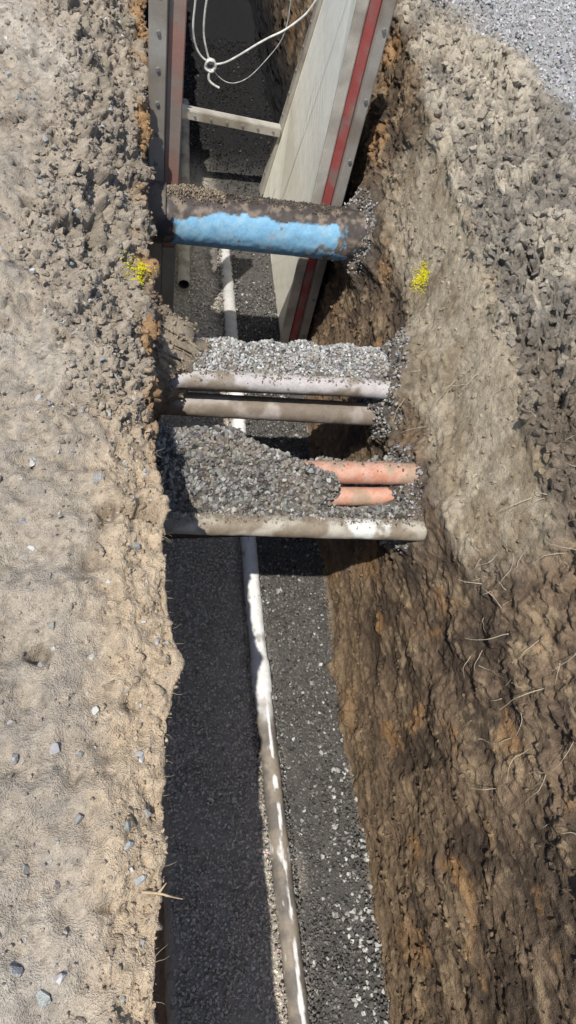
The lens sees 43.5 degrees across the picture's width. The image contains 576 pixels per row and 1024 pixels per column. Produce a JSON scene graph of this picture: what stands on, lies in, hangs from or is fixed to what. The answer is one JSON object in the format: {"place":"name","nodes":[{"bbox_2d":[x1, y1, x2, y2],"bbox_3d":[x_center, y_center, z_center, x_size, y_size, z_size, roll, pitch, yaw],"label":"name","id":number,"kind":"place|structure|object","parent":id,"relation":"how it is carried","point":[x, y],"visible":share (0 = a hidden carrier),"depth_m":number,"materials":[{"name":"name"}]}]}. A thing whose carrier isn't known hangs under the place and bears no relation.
{"place":"outdoors","nodes":[
{"label":"outdoors","id":0,"kind":"place"},
{"bbox_2d":[0,0,575,1023],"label":"trench ground","id":1,"kind":"structure","parent":0,"point":[548,988],"depth_m":2.38,"materials":[{"name":"soil"}]},
{"bbox_2d":[8,187,103,1008],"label":"loose stones","id":2,"kind":"object","parent":1,"relation":"on","point":[43,998],"visible":0.89,"depth_m":1.26,"materials":[{"name":"stone"}]},
{"bbox_2d":[0,0,168,1002],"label":"loose stones","id":3,"kind":"object","parent":1,"relation":"on","point":[59,978],"visible":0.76,"depth_m":1.64,"materials":[{"name":"grey stone"}]},
{"bbox_2d":[0,2,173,1023],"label":"soil clods","id":4,"kind":"object","parent":1,"relation":"on","point":[152,718],"visible":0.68,"depth_m":1.74,"materials":[{"name":"brown soil"}]},
{"bbox_2d":[14,0,160,438],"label":"soil crumbs","id":5,"kind":"object","parent":1,"relation":"on","point":[70,376],"visible":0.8,"depth_m":2.32,"materials":[{"name":"brown soil"}]},
{"bbox_2d":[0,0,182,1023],"bbox_3d":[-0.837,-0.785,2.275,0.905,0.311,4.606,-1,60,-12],"label":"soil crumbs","id":6,"kind":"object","parent":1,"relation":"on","point":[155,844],"visible":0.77,"depth_m":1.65,"materials":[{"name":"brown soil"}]},
{"bbox_2d":[120,250,156,288],"bbox_3d":[-0.518,-0.834,2.462,0.111,0.106,0.130,28,58,6],"label":"yellow marking paint","id":7,"kind":"object","parent":1,"relation":"on","point":[141,272],"visible":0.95,"depth_m":2.46,"materials":[{"name":"paint"}]},
{"bbox_2d":[142,883,182,899],"bbox_3d":[-0.237,0.721,1.378,0.079,0.022,0.024,10,58,-5],"label":"broken twig","id":8,"kind":"object","parent":1,"relation":"on","point":[154,892],"visible":1,"depth_m":1.37,"materials":[{"name":"beige wood"}]},
{"bbox_2d":[149,439,185,1023],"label":"dry root fibres","id":9,"kind":"object","parent":1,"relation":"on","point":[167,743],"visible":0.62,"depth_m":1.56,"materials":[{"name":"brown plant"}]},
{"bbox_2d":[147,290,209,421],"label":"soil crumbs","id":10,"kind":"object","parent":1,"relation":"on","point":[163,342],"visible":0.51,"depth_m":2.56,"materials":[{"name":"brown soil"}]},
{"bbox_2d":[178,98,189,288],"bbox_3d":[-0.707,-2.228,4.920,0.076,0.076,1.933,2,59,-10],"label":"steel tube","id":11,"kind":"object","parent":1,"relation":"on","point":[184,255],"visible":0.56,"depth_m":4.91,"materials":[{"name":"metal"}]},
{"bbox_2d":[148,180,367,261],"bbox_3d":[-0.146,-1.333,3.319,1.456,0.279,0.263,1,59,-10],"label":"pipe","id":12,"kind":"object","parent":1,"relation":"in","point":[190,215],"depth_m":3.23,"materials":[{"name":"plastic"}]},
{"bbox_2d":[217,248,316,1023],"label":"gravel haunch","id":13,"kind":"object","parent":1,"relation":"on","point":[296,882],"visible":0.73,"depth_m":3.11,"materials":[{"name":"gravel"}]},
{"bbox_2d":[145,30,389,1023],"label":"gravel bed","id":14,"kind":"object","parent":1,"relation":"on","point":[217,960],"visible":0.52,"depth_m":3.10,"materials":[{"name":"grey gravel"}]},
{"bbox_2d":[219,248,309,1023],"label":"sewer pipe","id":15,"kind":"object","parent":14,"relation":"on","point":[287,916],"visible":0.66,"depth_m":3.07,"materials":[{"name":"plastic"}]},
{"bbox_2d":[148,0,396,343],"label":"trench shield","id":16,"kind":"object","parent":1,"relation":"on","point":[316,132],"visible":0.8,"depth_m":3.48,"materials":[{"name":"paint"}]},
{"bbox_2d":[192,0,316,88],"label":"white rope","id":17,"kind":"object","parent":16,"relation":"attached to","point":[210,61],"visible":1,"depth_m":3.40,"materials":[{"name":"white fabric"}]},
{"bbox_2d":[158,334,391,425],"bbox_3d":[-0.020,-0.519,2.809,1.255,0.292,0.304,-1,60,-12],"label":"gravel covered duct","id":18,"kind":"object","parent":1,"relation":"on","point":[272,366],"visible":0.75,"depth_m":2.74,"materials":[{"name":"gravel"}]},
{"bbox_2d":[153,423,411,538],"bbox_3d":[0.007,-0.117,2.488,1.012,0.300,0.336,-1,60,-12],"label":"gravel bedding","id":19,"kind":"object","parent":1,"relation":"on","point":[218,469],"visible":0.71,"depth_m":2.40,"materials":[{"name":"gravel"}]},
{"bbox_2d":[166,511,425,532],"bbox_3d":[0.012,0.034,2.391,0.929,0.044,0.069,2,59,-10],"label":"fallen grit","id":20,"kind":"object","parent":19,"relation":"on","point":[194,515],"visible":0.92,"depth_m":2.38,"materials":[{"name":"gravel"}]},
{"bbox_2d":[301,459,407,478],"bbox_3d":[0.205,-0.156,2.504,0.450,0.041,0.087,-1,60,-12],"label":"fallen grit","id":21,"kind":"object","parent":19,"relation":"on","point":[362,463],"visible":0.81,"depth_m":2.51,"materials":[{"name":"gravel"}]},
{"bbox_2d":[299,460,419,484],"bbox_3d":[0.055,-0.140,2.493,1.051,0.080,0.080,1,59,-11],"label":"orange conduit","id":22,"kind":"object","parent":19,"relation":"on","point":[393,474],"visible":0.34,"depth_m":2.51,"materials":[{"name":"plastic"}]},
{"bbox_2d":[332,487,393,505],"bbox_3d":[0.046,-0.056,2.542,1.050,0.070,0.070,0,59,-11],"label":"orange conduit","id":23,"kind":"object","parent":19,"relation":"on","point":[357,496],"visible":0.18,"depth_m":2.56,"materials":[{"name":"plastic"}]},
{"bbox_2d":[164,512,426,540],"bbox_3d":[-0.037,0.048,2.397,1.024,0.073,0.074,2,59,-10],"label":"grey conduit","id":24,"kind":"object","parent":1,"relation":"on","point":[297,528],"visible":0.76,"depth_m":2.38,"materials":[{"name":"plastic"}]},
{"bbox_2d":[342,187,423,553],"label":"packed gravel","id":25,"kind":"structure","parent":1,"relation":"on","point":[386,426],"depth_m":2.78,"materials":[{"name":"stone"}]},
{"bbox_2d":[409,259,429,293],"bbox_3d":[0.530,-0.938,2.889,0.050,0.130,0.143,-1,60,-12],"label":"yellow marking paint","id":26,"kind":"object","parent":1,"relation":"on","point":[422,275],"visible":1,"depth_m":2.89,"materials":[{"name":"paint"}]},
{"bbox_2d":[374,333,575,833],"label":"exposed roots","id":27,"kind":"object","parent":1,"relation":"on","point":[505,589],"visible":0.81,"depth_m":2.12,"materials":[{"name":"brown plant"}]},
{"bbox_2d":[398,0,575,554],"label":"soil clods","id":28,"kind":"object","parent":1,"relation":"on","point":[517,269],"visible":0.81,"depth_m":2.58,"materials":[{"name":"brown soil"}]},
{"bbox_2d":[432,0,575,120],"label":"roadside gravel","id":29,"kind":"structure","parent":0,"point":[521,35],"depth_m":3.17,"materials":[{"name":"grey gravel"}]}
]}

